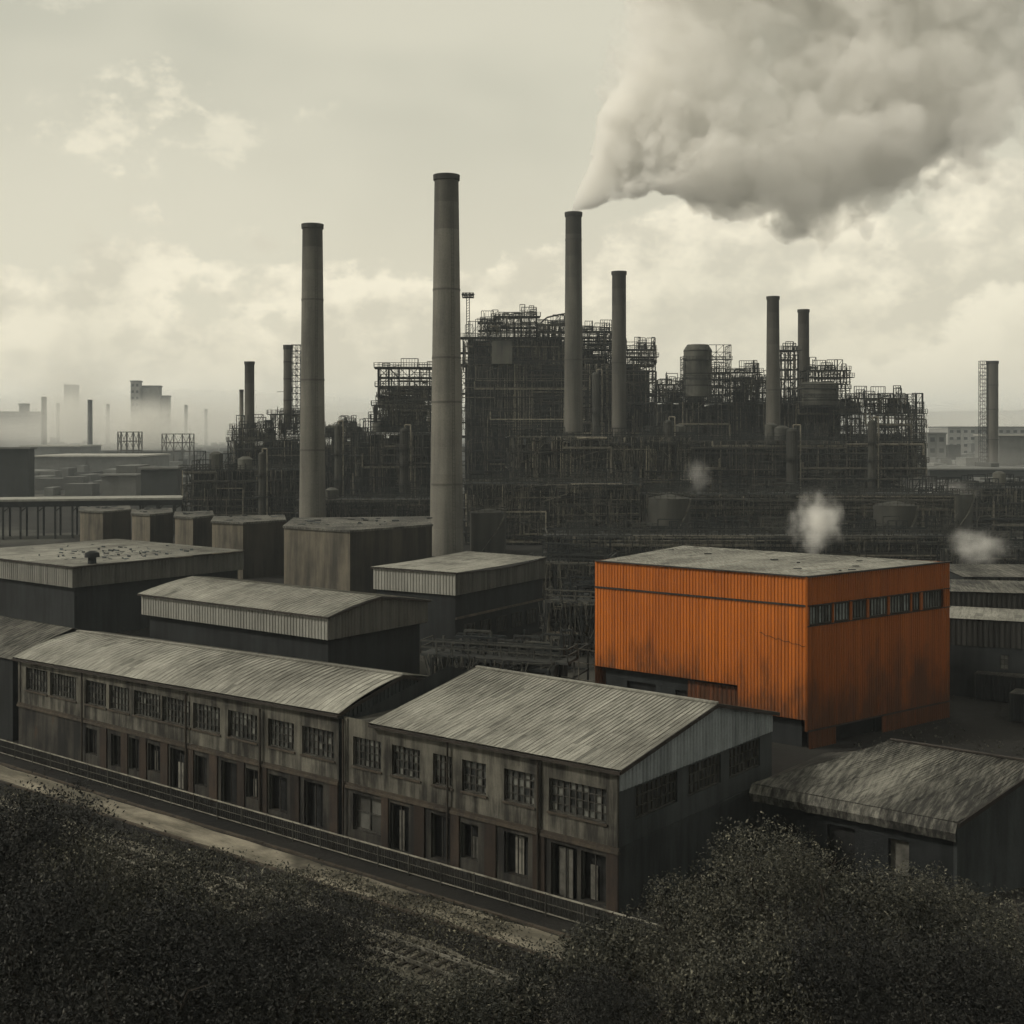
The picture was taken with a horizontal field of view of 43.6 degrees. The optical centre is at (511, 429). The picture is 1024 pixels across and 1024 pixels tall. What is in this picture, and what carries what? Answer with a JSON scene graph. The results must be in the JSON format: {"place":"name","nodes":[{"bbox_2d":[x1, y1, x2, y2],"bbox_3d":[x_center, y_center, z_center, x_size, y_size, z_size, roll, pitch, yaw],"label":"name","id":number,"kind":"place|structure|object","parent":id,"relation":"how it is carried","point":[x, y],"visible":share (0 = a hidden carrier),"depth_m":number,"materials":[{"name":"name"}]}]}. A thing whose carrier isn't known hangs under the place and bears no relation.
{"place":"outdoors","nodes":[
{"label":"outdoors","id":0,"kind":"place"},
{"bbox_2d":[0,765,802,1023],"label":"path","id":1,"kind":"structure","parent":0,"point":[185,830],"depth_m":78.18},
{"bbox_2d":[0,438,1023,1023],"bbox_3d":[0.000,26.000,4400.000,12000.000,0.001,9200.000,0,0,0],"label":"ground","id":2,"kind":"structure","parent":0,"point":[984,724],"depth_m":85.88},
{"bbox_2d":[0,447,36,496],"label":"dark cube","id":3,"kind":"object","parent":2,"relation":"on","point":[17,471],"visible":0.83,"depth_m":430.00,"materials":[{"name":"concrete"}]},
{"bbox_2d":[0,411,40,446],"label":"building","id":4,"kind":"structure","parent":2,"relation":"on","point":[17,428],"depth_m":1600.00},
{"bbox_2d":[0,616,87,741],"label":"dark shed","id":5,"kind":"structure","parent":2,"relation":"on","point":[17,636],"depth_m":108.10,"materials":[{"name":"grey metal"}]},
{"bbox_2d":[64,384,79,442],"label":"block","id":6,"kind":"structure","parent":2,"relation":"on","point":[71,412],"depth_m":2600.40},
{"bbox_2d":[0,767,148,984],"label":"bush","id":7,"kind":"object","parent":2,"relation":"on","point":[33,833],"visible":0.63,"depth_m":59.35,"materials":[{"name":"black plant"}]},
{"bbox_2d":[0,842,155,1023],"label":"bush","id":8,"kind":"object","parent":2,"relation":"on","point":[20,936],"visible":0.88,"depth_m":50.52,"materials":[{"name":"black plant"}]},
{"bbox_2d":[0,495,183,539],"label":"long canopy","id":9,"kind":"object","parent":2,"relation":"on","point":[78,501],"visible":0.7,"depth_m":308.19,"materials":[{"name":"metal"}]},
{"bbox_2d":[35,453,170,476],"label":"hall","id":10,"kind":"structure","parent":2,"relation":"on","point":[98,461],"depth_m":700.40,"materials":[{"name":"concrete"}]},
{"bbox_2d":[79,505,131,540],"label":"concrete bunker","id":11,"kind":"object","parent":2,"relation":"on","point":[98,522],"visible":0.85,"depth_m":265.41},
{"bbox_2d":[0,820,226,1004],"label":"bush","id":12,"kind":"object","parent":2,"relation":"on","point":[111,873],"visible":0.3,"depth_m":57.77,"materials":[{"name":"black plant"}]},
{"bbox_2d":[99,474,140,495],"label":"dark box","id":13,"kind":"object","parent":2,"relation":"on","point":[120,484],"visible":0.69,"depth_m":450.40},
{"bbox_2d":[0,539,244,635],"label":"flat roofed shed","id":14,"kind":"structure","parent":2,"relation":"on","point":[79,592],"depth_m":166.52,"materials":[{"name":"concrete"}]},
{"bbox_2d":[0,884,291,1023],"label":"bush","id":15,"kind":"object","parent":2,"relation":"on","point":[92,1004],"visible":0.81,"depth_m":49.23,"materials":[{"name":"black plant"}]},
{"bbox_2d":[131,508,173,558],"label":"concrete bunker","id":16,"kind":"object","parent":2,"relation":"on","point":[153,525],"visible":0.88,"depth_m":251.58},
{"bbox_2d":[142,385,162,449],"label":"block","id":17,"kind":"structure","parent":2,"relation":"on","point":[151,412],"depth_m":1460.40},
{"bbox_2d":[138,467,182,506],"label":"dark box","id":18,"kind":"object","parent":2,"relation":"on","point":[160,481],"visible":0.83,"depth_m":430.00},
{"bbox_2d":[174,510,214,557],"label":"concrete bunker","id":19,"kind":"object","parent":2,"relation":"on","point":[192,527],"visible":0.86,"depth_m":239.45},
{"bbox_2d":[67,841,362,1023],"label":"bush","id":20,"kind":"object","parent":2,"relation":"on","point":[182,886],"visible":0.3,"depth_m":57.64,"materials":[{"name":"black plant"}]},
{"bbox_2d":[12,630,427,835],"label":"long warehouse","id":21,"kind":"structure","parent":2,"relation":"on","point":[259,732],"depth_m":91.49,"materials":[{"name":"metal"}]},
{"bbox_2d":[304,726,333,759],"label":"window","id":22,"kind":"structure","parent":21,"relation":"in","point":[317,742],"depth_m":83.41,"materials":[{"name":"grey glass"}]},
{"bbox_2d":[179,450,299,522],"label":"process structure","id":23,"kind":"object","parent":2,"relation":"on","point":[219,489],"visible":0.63,"depth_m":322.01,"materials":[{"name":"metal"}]},
{"bbox_2d":[211,514,286,578],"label":"concrete bunker","id":24,"kind":"object","parent":2,"relation":"on","point":[258,540],"visible":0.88,"depth_m":225.75},
{"bbox_2d":[117,906,402,1023],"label":"bush","id":25,"kind":"object","parent":2,"relation":"on","point":[285,987],"visible":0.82,"depth_m":49.37,"materials":[{"name":"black plant"}]},
{"bbox_2d":[224,423,299,466],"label":"process structure","id":26,"kind":"object","parent":2,"relation":"on","point":[286,450],"visible":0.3,"depth_m":384.37,"materials":[{"name":"metal"}]},
{"bbox_2d":[227,414,277,444],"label":"rooftop lattice","id":27,"kind":"object","parent":26,"relation":"on","point":[241,432],"visible":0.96,"depth_m":385.67,"materials":[{"name":"metal"}]},
{"bbox_2d":[267,406,299,439],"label":"process structure","id":28,"kind":"object","parent":26,"relation":"on","point":[282,428],"visible":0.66,"depth_m":395.34,"materials":[{"name":"metal"}]},
{"bbox_2d":[283,344,300,429],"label":"lattice stack","id":29,"kind":"object","parent":28,"relation":"on","point":[288,375],"visible":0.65,"depth_m":398.79,"materials":[{"name":"metal"}]},
{"bbox_2d":[137,576,430,680],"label":"long low shed","id":30,"kind":"structure","parent":2,"relation":"on","point":[378,631],"depth_m":127.73,"materials":[{"name":"metal"}]},
{"bbox_2d":[203,876,403,1023],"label":"bush","id":31,"kind":"object","parent":2,"relation":"on","point":[340,928],"visible":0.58,"depth_m":54.91,"materials":[{"name":"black plant"}]},
{"bbox_2d":[299,223,325,517],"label":"factory chimney","id":32,"kind":"object","parent":2,"relation":"on","point":[312,496],"visible":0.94,"depth_m":294.70,"materials":[{"name":"concrete"}]},
{"bbox_2d":[0,796,673,1023],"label":"railway track","id":33,"kind":"structure","parent":2,"relation":"on","point":[412,959],"depth_m":63.56,"materials":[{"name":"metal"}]},
{"bbox_2d":[325,418,370,496],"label":"process structure","id":34,"kind":"object","parent":2,"relation":"on","point":[329,466],"visible":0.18,"depth_m":395.72,"materials":[{"name":"metal"}]},
{"bbox_2d":[0,739,701,955],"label":"metal fence","id":35,"kind":"object","parent":2,"relation":"on","point":[89,772],"visible":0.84,"depth_m":79.42,"materials":[{"name":"metal"}]},
{"bbox_2d":[283,516,432,593],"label":"concrete bunker","id":36,"kind":"object","parent":2,"relation":"on","point":[342,553],"visible":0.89,"depth_m":204.47},
{"bbox_2d":[294,482,429,516],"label":"process structure","id":37,"kind":"object","parent":2,"relation":"on","point":[408,504],"visible":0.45,"depth_m":303.70,"materials":[{"name":"metal"}]},
{"bbox_2d":[0,780,733,1018],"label":"kerb","id":38,"kind":"structure","parent":2,"relation":"on","point":[404,910],"depth_m":75.11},
{"bbox_2d":[274,950,468,1023],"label":"bush","id":39,"kind":"object","parent":2,"relation":"on","point":[396,1017],"visible":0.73,"depth_m":50.20,"materials":[{"name":"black plant"}]},
{"bbox_2d":[0,762,760,996],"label":"kerb","id":40,"kind":"structure","parent":2,"relation":"on","point":[533,925],"depth_m":78.14,"materials":[{"name":"concrete"}]},
{"bbox_2d":[348,410,430,498],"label":"process structure","id":41,"kind":"object","parent":2,"relation":"on","point":[374,466],"visible":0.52,"depth_m":347.85,"materials":[{"name":"metal"}]},
{"bbox_2d":[369,391,431,437],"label":"process structure","id":42,"kind":"object","parent":41,"relation":"on","point":[418,414],"visible":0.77,"depth_m":355.12,"materials":[{"name":"metal"}]},
{"bbox_2d":[375,375,431,407],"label":"process structure","id":43,"kind":"object","parent":42,"relation":"on","point":[419,392],"visible":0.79,"depth_m":358.94,"materials":[{"name":"metal"}]},
{"bbox_2d":[374,358,431,388],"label":"process structure","id":44,"kind":"object","parent":43,"relation":"on","point":[385,365],"visible":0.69,"depth_m":362.25,"materials":[{"name":"metal"}]},
{"bbox_2d":[0,784,842,1023],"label":"undergrowth","id":45,"kind":"object","parent":2,"relation":"on","point":[433,932],"visible":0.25,"depth_m":67.46,"materials":[{"name":"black plant"}]},
{"bbox_2d":[430,173,462,556],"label":"factory chimney","id":46,"kind":"object","parent":2,"relation":"on","point":[446,497],"visible":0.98,"depth_m":263.45,"materials":[{"name":"concrete"}]},
{"bbox_2d":[371,551,546,650],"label":"square block","id":47,"kind":"structure","parent":2,"relation":"on","point":[502,601],"depth_m":153.80,"materials":[{"name":"metal"}]},
{"bbox_2d":[403,957,562,1023],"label":"bush","id":48,"kind":"object","parent":2,"relation":"on","point":[485,1008],"visible":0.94,"depth_m":51.85,"materials":[{"name":"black plant"}]},
{"bbox_2d":[470,506,505,553],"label":"storage tank","id":49,"kind":"object","parent":2,"relation":"on","point":[487,530],"visible":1,"depth_m":268.79,"materials":[{"name":"metal"}]},
{"bbox_2d":[420,629,588,681],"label":"process structure","id":50,"kind":"object","parent":2,"relation":"on","point":[485,650],"visible":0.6,"depth_m":119.82,"materials":[{"name":"metal"}]},
{"bbox_2d":[35,437,1023,495],"bbox_3d":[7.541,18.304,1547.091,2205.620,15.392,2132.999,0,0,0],"label":"distant rooftops","id":51,"kind":"object","parent":2,"relation":"on","point":[72,481],"visible":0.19,"depth_m":682.85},
{"bbox_2d":[462,467,643,544],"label":"process structure","id":52,"kind":"object","parent":2,"relation":"on","point":[534,507],"visible":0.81,"depth_m":289.68,"materials":[{"name":"metal"}]},
{"bbox_2d":[461,344,656,503],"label":"boiler house","id":53,"kind":"structure","parent":2,"relation":"on","point":[502,400],"depth_m":420.07,"materials":[{"name":"metal"}]},
{"bbox_2d":[461,315,564,372],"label":"boiler house storey","id":54,"kind":"object","parent":53,"relation":"on","point":[522,349],"visible":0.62,"depth_m":427.57,"materials":[{"name":"metal"}]},
{"bbox_2d":[495,304,540,343],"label":"rooftop lattice","id":55,"kind":"object","parent":54,"relation":"on","point":[507,316],"visible":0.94,"depth_m":425.96,"materials":[{"name":"metal"}]},
{"bbox_2d":[538,575,594,657],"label":"process structure","id":56,"kind":"object","parent":2,"relation":"on","point":[569,609],"visible":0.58,"depth_m":147.78,"materials":[{"name":"metal"}]},
{"bbox_2d":[529,537,616,599],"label":"process structure","id":57,"kind":"object","parent":2,"relation":"on","point":[563,568],"visible":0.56,"depth_m":194.24,"materials":[{"name":"metal"}]},
{"bbox_2d":[564,211,582,441],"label":"factory chimney","id":58,"kind":"object","parent":2,"relation":"on","point":[573,392],"visible":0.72,"depth_m":377.76,"materials":[{"name":"concrete"}]},
{"bbox_2d":[492,909,683,1023],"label":"bush","id":59,"kind":"object","parent":2,"relation":"on","point":[613,950],"visible":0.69,"depth_m":55.52,"materials":[{"name":"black plant"}]},
{"bbox_2d":[505,425,694,526],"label":"process structure","id":60,"kind":"object","parent":2,"relation":"on","point":[642,457],"visible":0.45,"depth_m":316.11,"materials":[{"name":"metal"}]},
{"bbox_2d":[611,271,626,435],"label":"factory chimney","id":61,"kind":"object","parent":2,"relation":"on","point":[618,349],"visible":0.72,"depth_m":411.95,"materials":[{"name":"concrete"}]},
{"bbox_2d":[534,957,706,1023],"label":"bush","id":62,"kind":"object","parent":2,"relation":"on","point":[603,1012],"visible":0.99,"depth_m":50.42,"materials":[{"name":"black plant"}]},
{"bbox_2d":[648,492,690,531],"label":"storage tank","id":63,"kind":"object","parent":2,"relation":"on","point":[668,506],"visible":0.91,"depth_m":268.29,"materials":[{"name":"metal"}]},
{"bbox_2d":[611,867,787,994],"bbox_3d":[8.398,23.452,58.834,8.200,5.224,7.983,0,0,28],"label":"bush","id":64,"kind":"object","parent":2,"relation":"on","point":[679,930],"visible":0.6,"depth_m":58.69,"materials":[{"name":"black plant"}]},
{"bbox_2d":[641,383,765,444],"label":"process structure","id":65,"kind":"object","parent":2,"relation":"on","point":[732,417],"visible":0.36,"depth_m":403.15,"materials":[{"name":"metal"}]},
{"bbox_2d":[680,344,732,403],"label":"drum tower","id":66,"kind":"structure","parent":65,"relation":"on","point":[697,370],"depth_m":399.30,"materials":[{"name":"metal"}]},
{"bbox_2d":[638,906,843,1023],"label":"bush","id":67,"kind":"object","parent":2,"relation":"on","point":[728,989],"visible":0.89,"depth_m":50.57,"materials":[{"name":"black plant"}]},
{"bbox_2d":[542,514,966,563],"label":"process structure","id":68,"kind":"object","parent":2,"relation":"on","point":[873,541],"visible":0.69,"depth_m":237.01,"materials":[{"name":"metal"}]},
{"bbox_2d":[766,296,779,425],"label":"factory chimney","id":69,"kind":"object","parent":2,"relation":"on","point":[773,377],"visible":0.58,"depth_m":376.30,"materials":[{"name":"concrete"}]},
{"bbox_2d":[594,545,951,748],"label":"orange hall","id":70,"kind":"structure","parent":2,"relation":"on","point":[830,649],"depth_m":110.12,"materials":[{"name":"metal"}]},
{"bbox_2d":[640,423,928,492],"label":"process structure","id":71,"kind":"object","parent":2,"relation":"on","point":[759,461],"visible":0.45,"depth_m":349.71,"materials":[{"name":"metal"}]},
{"bbox_2d":[783,424,800,492],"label":"process vessel","id":72,"kind":"object","parent":2,"relation":"on","point":[791,459],"visible":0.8,"depth_m":342.87,"materials":[{"name":"metal"}]},
{"bbox_2d":[632,474,959,531],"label":"process structure","id":73,"kind":"object","parent":2,"relation":"on","point":[752,506],"visible":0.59,"depth_m":290.65,"materials":[{"name":"metal"}]},
{"bbox_2d":[670,810,935,1022],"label":"bush","id":74,"kind":"object","parent":2,"relation":"on","point":[782,872],"visible":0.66,"depth_m":59.66,"materials":[{"name":"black plant"}]},
{"bbox_2d":[754,384,853,439],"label":"process structure","id":75,"kind":"object","parent":2,"relation":"on","point":[791,416],"visible":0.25,"depth_m":394.69,"materials":[{"name":"metal"}]},
{"bbox_2d":[792,382,851,408],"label":"drum tower","id":76,"kind":"structure","parent":75,"relation":"on","point":[819,393],"depth_m":387.27,"materials":[{"name":"metal"}]},
{"bbox_2d":[796,357,854,384],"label":"rooftop lattice","id":77,"kind":"object","parent":75,"relation":"on","point":[830,369],"visible":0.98,"depth_m":395.26,"materials":[{"name":"metal"}]},
{"bbox_2d":[725,885,1015,1023],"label":"bush","id":78,"kind":"object","parent":2,"relation":"on","point":[851,982],"visible":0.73,"depth_m":49.96,"materials":[{"name":"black plant"}]},
{"bbox_2d":[831,393,927,472],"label":"process structure","id":79,"kind":"object","parent":2,"relation":"on","point":[908,425],"visible":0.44,"depth_m":384.55,"materials":[{"name":"metal"}]},
{"bbox_2d":[841,385,907,421],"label":"rooftop lattice","id":80,"kind":"object","parent":79,"relation":"on","point":[879,402],"visible":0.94,"depth_m":388.28,"materials":[{"name":"metal"}]},
{"bbox_2d":[780,853,983,978],"bbox_3d":[17.490,23.196,60.936,9.430,5.748,9.180,0,0,-25],"label":"bush","id":81,"kind":"object","parent":2,"relation":"on","point":[917,891],"visible":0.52,"depth_m":59.58,"materials":[{"name":"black plant"}]},
{"bbox_2d":[749,738,1023,902],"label":"sagging shed","id":82,"kind":"structure","parent":2,"relation":"on","point":[982,843],"depth_m":73.48,"materials":[{"name":"metal"}]},
{"bbox_2d":[830,824,854,875],"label":"doorway","id":83,"kind":"structure","parent":82,"relation":"in","point":[847,835],"depth_m":74.57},
{"bbox_2d":[873,498,918,531],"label":"storage tank","id":84,"kind":"object","parent":2,"relation":"on","point":[908,512],"visible":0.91,"depth_m":264.49,"materials":[{"name":"metal"}]},
{"bbox_2d":[819,926,1023,1023],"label":"bush","id":85,"kind":"object","parent":2,"relation":"on","point":[1002,995],"visible":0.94,"depth_m":49.08,"materials":[{"name":"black plant"}]},
{"bbox_2d":[874,874,1023,1021],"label":"bush","id":86,"kind":"object","parent":2,"relation":"on","point":[1011,929],"visible":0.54,"depth_m":57.08,"materials":[{"name":"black plant"}]},
{"bbox_2d":[892,471,1023,531],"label":"process structure","id":87,"kind":"object","parent":2,"relation":"on","point":[998,504],"visible":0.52,"depth_m":328.52,"materials":[{"name":"metal"}]},
{"bbox_2d":[918,466,1023,481],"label":"hall","id":88,"kind":"structure","parent":2,"relation":"on","point":[947,471],"depth_m":560.40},
{"bbox_2d":[927,527,1023,563],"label":"process structure","id":89,"kind":"object","parent":2,"relation":"on","point":[1009,550],"visible":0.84,"depth_m":235.27,"materials":[{"name":"metal"}]},
{"bbox_2d":[928,426,1023,452],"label":"hall","id":90,"kind":"structure","parent":2,"relation":"on","point":[962,436],"depth_m":1300.00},
{"bbox_2d":[950,606,1023,696],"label":"flat annex","id":91,"kind":"object","parent":2,"relation":"on","point":[987,639],"visible":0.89,"depth_m":124.47,"materials":[{"name":"grey metal"}]},
{"bbox_2d":[950,564,1023,582],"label":"roof","id":92,"kind":"structure","parent":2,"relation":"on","point":[1010,572],"depth_m":175.24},
{"bbox_2d":[950,579,1023,611],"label":"long rear shed","id":93,"kind":"structure","parent":2,"relation":"on","point":[1009,594],"depth_m":133.78,"materials":[{"name":"metal"}]},
{"bbox_2d":[978,361,998,462],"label":"lattice stack","id":94,"kind":"object","parent":2,"relation":"on","point":[991,402],"visible":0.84,"depth_m":638.29,"materials":[{"name":"metal"}]},
{"bbox_2d":[973,434,1023,466],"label":"hall","id":95,"kind":"structure","parent":2,"relation":"on","point":[1010,449],"depth_m":760.40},
{"bbox_2d":[974,671,1023,701],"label":"storage container","id":96,"kind":"object","parent":2,"relation":"on","point":[997,686],"visible":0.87,"depth_m":122.32,"materials":[{"name":"metal"}]},
{"bbox_2d":[0,0,1023,412],"label":"sky","id":97,"kind":"structure","parent":0,"point":[858,165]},
{"bbox_2d":[47,410,1023,437],"bbox_3d":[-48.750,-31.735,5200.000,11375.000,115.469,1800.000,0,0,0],"label":"hills","id":98,"kind":"structure","parent":0,"point":[218,424],"depth_m":4792.12,"materials":[{"name":"grey"}]},
{"bbox_2d":[342,666,779,915],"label":"gabled warehouse","id":99,"kind":"structure","parent":0,"point":[609,797],"depth_m":75.32,"materials":[{"name":"metal"}]},
{"bbox_2d":[356,794,380,834],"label":"window","id":100,"kind":"structure","parent":99,"relation":"in","point":[368,809],"depth_m":80.77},
{"bbox_2d":[394,745,419,779],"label":"window","id":101,"kind":"structure","parent":99,"relation":"in","point":[406,760],"depth_m":78.53,"materials":[{"name":"grey glass"}]},
{"bbox_2d":[506,831,527,874],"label":"doorway","id":102,"kind":"structure","parent":99,"relation":"in","point":[518,844],"depth_m":73.31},
{"bbox_2d":[506,769,533,805],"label":"window","id":103,"kind":"structure","parent":99,"relation":"in","point":[519,785],"depth_m":73.04,"materials":[{"name":"grey glass"}]},
{"bbox_2d":[553,842,576,898],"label":"doorway","id":104,"kind":"structure","parent":99,"relation":"in","point":[566,856],"depth_m":71.08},
{"bbox_2d":[551,778,605,822],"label":"window","id":105,"kind":"structure","parent":99,"relation":"in","point":[575,799],"depth_m":70.48,"materials":[{"name":"grey glass"}]},
{"bbox_2d":[583,851,605,901],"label":"doorway","id":106,"kind":"structure","parent":99,"relation":"in","point":[595,863],"depth_m":69.97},
{"bbox_2d":[635,772,675,818],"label":"window","id":107,"kind":"structure","parent":99,"relation":"in","point":[651,796],"depth_m":71.71,"materials":[{"name":"black glass"}]},
{"bbox_2d":[688,755,718,795],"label":"window","id":108,"kind":"structure","parent":99,"relation":"in","point":[704,774],"depth_m":75.93,"materials":[{"name":"black glass"}]},
{"bbox_2d":[729,739,757,777],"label":"window","id":109,"kind":"structure","parent":99,"relation":"in","point":[742,758],"depth_m":79.81,"materials":[{"name":"black glass"}]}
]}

